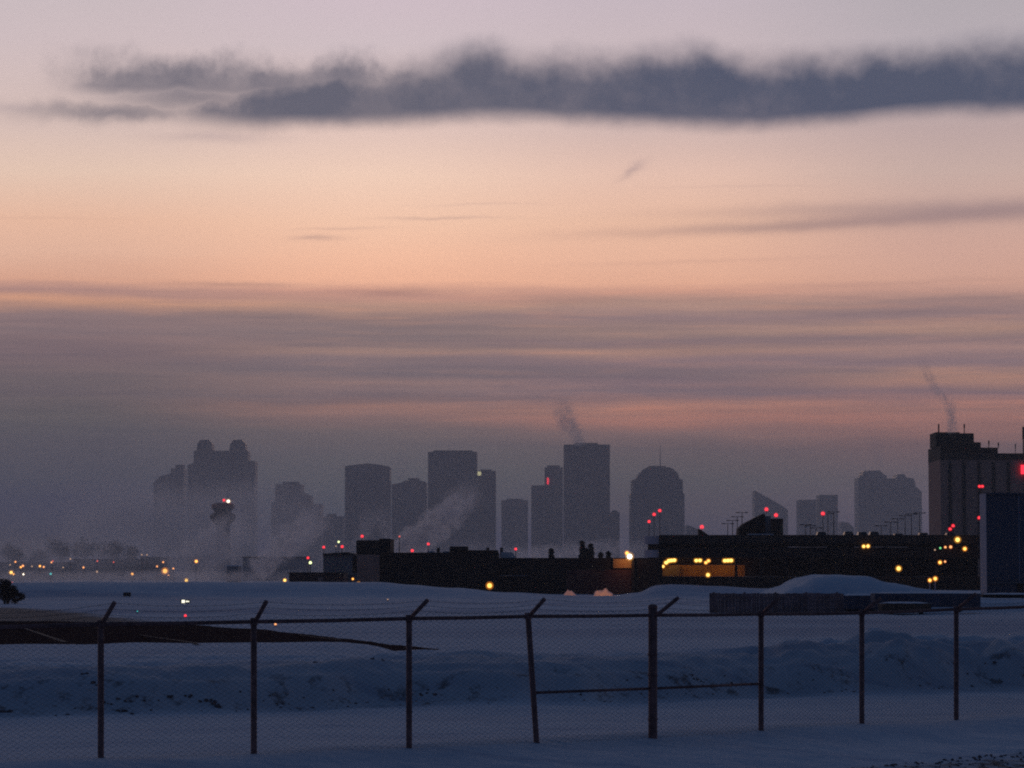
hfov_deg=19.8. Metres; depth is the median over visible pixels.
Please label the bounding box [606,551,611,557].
spruce tree
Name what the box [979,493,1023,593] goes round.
blue building
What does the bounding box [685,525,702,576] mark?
office block
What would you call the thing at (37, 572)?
warehouse
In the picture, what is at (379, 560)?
terminal building
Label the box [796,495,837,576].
skyscraper
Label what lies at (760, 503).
wedge building
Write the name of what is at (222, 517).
control tower
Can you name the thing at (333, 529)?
office block
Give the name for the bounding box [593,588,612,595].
snow heap
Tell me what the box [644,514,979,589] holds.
parking garage
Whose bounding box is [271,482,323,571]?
skyscraper
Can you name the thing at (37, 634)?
runway
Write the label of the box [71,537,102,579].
bare tree
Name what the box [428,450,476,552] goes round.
skyscraper
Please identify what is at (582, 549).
spruce tree
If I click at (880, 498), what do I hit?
skyscraper
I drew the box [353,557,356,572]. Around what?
door
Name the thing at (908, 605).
cargo trailer
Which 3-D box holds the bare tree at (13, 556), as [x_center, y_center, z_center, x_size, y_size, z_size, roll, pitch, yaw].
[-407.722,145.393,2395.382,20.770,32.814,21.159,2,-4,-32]
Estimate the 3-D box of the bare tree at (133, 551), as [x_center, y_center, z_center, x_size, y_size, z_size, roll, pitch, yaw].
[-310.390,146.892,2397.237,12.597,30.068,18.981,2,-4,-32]
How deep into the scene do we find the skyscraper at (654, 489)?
2798.47 m
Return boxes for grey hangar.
[323,552,356,581]
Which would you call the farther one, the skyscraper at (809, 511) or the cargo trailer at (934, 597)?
the skyscraper at (809, 511)
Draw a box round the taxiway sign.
[180,600,189,603]
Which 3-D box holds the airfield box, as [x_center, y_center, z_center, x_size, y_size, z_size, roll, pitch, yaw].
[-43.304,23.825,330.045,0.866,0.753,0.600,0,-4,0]
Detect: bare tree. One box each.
[0,542,27,561]
[28,550,51,561]
[45,538,72,561]
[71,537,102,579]
[97,540,128,579]
[123,546,140,579]
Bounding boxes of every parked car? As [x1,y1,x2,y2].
[843,532,853,534]
[868,532,878,534]
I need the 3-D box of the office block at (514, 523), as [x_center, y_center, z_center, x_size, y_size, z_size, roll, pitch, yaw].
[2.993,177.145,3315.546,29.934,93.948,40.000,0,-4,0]
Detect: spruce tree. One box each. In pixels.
[548,548,554,557]
[578,540,585,557]
[587,543,594,557]
[597,552,603,557]
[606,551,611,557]
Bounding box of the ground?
[0,574,1023,767]
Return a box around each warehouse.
[0,562,80,579]
[73,559,140,579]
[140,557,213,579]
[226,565,241,581]
[242,557,310,580]
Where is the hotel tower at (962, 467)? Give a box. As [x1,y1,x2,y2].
[928,424,1023,576]
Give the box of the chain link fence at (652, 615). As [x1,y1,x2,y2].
[0,593,1023,759]
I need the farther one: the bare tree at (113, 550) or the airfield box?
the bare tree at (113, 550)
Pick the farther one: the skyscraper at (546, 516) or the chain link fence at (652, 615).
the skyscraper at (546, 516)
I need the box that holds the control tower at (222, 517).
[210,503,235,580]
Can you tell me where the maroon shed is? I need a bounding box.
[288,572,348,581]
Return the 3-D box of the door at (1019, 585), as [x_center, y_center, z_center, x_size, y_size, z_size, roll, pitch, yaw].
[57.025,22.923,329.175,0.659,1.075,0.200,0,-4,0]
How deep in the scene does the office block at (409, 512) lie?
3197.53 m
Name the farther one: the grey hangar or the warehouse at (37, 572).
the warehouse at (37, 572)
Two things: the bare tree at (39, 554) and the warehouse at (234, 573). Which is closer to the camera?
the warehouse at (234, 573)
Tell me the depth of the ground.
55.27 m
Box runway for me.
[0,621,438,650]
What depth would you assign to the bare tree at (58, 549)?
2395.74 m
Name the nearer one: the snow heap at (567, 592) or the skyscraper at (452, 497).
the snow heap at (567, 592)
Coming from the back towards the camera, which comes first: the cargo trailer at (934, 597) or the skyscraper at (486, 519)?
the skyscraper at (486, 519)
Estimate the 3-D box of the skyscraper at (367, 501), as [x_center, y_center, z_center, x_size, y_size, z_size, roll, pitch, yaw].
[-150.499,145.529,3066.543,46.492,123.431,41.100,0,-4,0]
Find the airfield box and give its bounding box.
[123,592,130,596]
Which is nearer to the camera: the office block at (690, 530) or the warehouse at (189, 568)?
the warehouse at (189, 568)
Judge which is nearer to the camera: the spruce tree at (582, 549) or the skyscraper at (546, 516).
the spruce tree at (582, 549)
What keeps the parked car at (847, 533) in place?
on the parking garage
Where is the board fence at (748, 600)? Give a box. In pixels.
[709,592,843,612]
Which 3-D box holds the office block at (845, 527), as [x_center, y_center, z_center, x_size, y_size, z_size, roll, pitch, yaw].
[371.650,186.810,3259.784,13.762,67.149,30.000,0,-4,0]
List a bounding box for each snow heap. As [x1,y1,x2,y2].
[564,590,575,594]
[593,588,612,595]
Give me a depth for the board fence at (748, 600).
199.46 m
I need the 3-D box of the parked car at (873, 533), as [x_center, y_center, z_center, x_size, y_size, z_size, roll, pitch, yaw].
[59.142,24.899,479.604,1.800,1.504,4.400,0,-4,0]
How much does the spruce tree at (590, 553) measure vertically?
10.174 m
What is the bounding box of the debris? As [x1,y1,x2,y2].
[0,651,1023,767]
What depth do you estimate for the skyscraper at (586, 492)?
2899.00 m
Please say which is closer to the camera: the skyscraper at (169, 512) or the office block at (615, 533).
the office block at (615, 533)
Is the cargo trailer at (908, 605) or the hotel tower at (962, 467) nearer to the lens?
the cargo trailer at (908, 605)
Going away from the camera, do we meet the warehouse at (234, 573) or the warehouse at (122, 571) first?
the warehouse at (234, 573)
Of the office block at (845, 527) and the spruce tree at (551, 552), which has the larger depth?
the office block at (845, 527)
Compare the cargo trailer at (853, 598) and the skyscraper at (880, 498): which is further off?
the skyscraper at (880, 498)
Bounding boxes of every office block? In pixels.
[322,514,344,571]
[392,478,426,552]
[501,499,527,557]
[610,511,619,557]
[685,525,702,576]
[839,522,853,534]
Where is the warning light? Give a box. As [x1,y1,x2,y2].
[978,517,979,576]
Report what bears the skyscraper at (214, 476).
on the ground
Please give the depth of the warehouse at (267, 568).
1696.66 m
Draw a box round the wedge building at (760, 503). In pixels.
[752,491,787,576]
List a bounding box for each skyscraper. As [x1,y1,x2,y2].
[153,465,186,556]
[187,440,257,579]
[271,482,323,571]
[345,463,390,553]
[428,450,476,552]
[477,470,495,549]
[531,465,562,557]
[563,443,609,557]
[629,448,684,576]
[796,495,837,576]
[854,470,922,576]
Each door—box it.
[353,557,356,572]
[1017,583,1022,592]
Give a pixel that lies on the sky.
(771, 248)
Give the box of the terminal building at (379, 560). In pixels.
[356,539,658,594]
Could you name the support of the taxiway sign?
on the ground
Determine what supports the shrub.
on the ground
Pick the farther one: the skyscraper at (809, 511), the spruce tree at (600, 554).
the skyscraper at (809, 511)
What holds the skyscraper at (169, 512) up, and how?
on the ground
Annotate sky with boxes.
[0,0,1023,576]
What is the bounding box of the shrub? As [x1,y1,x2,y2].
[0,578,25,603]
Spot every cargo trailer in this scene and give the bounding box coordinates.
[844,594,877,611]
[870,592,980,611]
[878,602,930,614]
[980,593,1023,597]

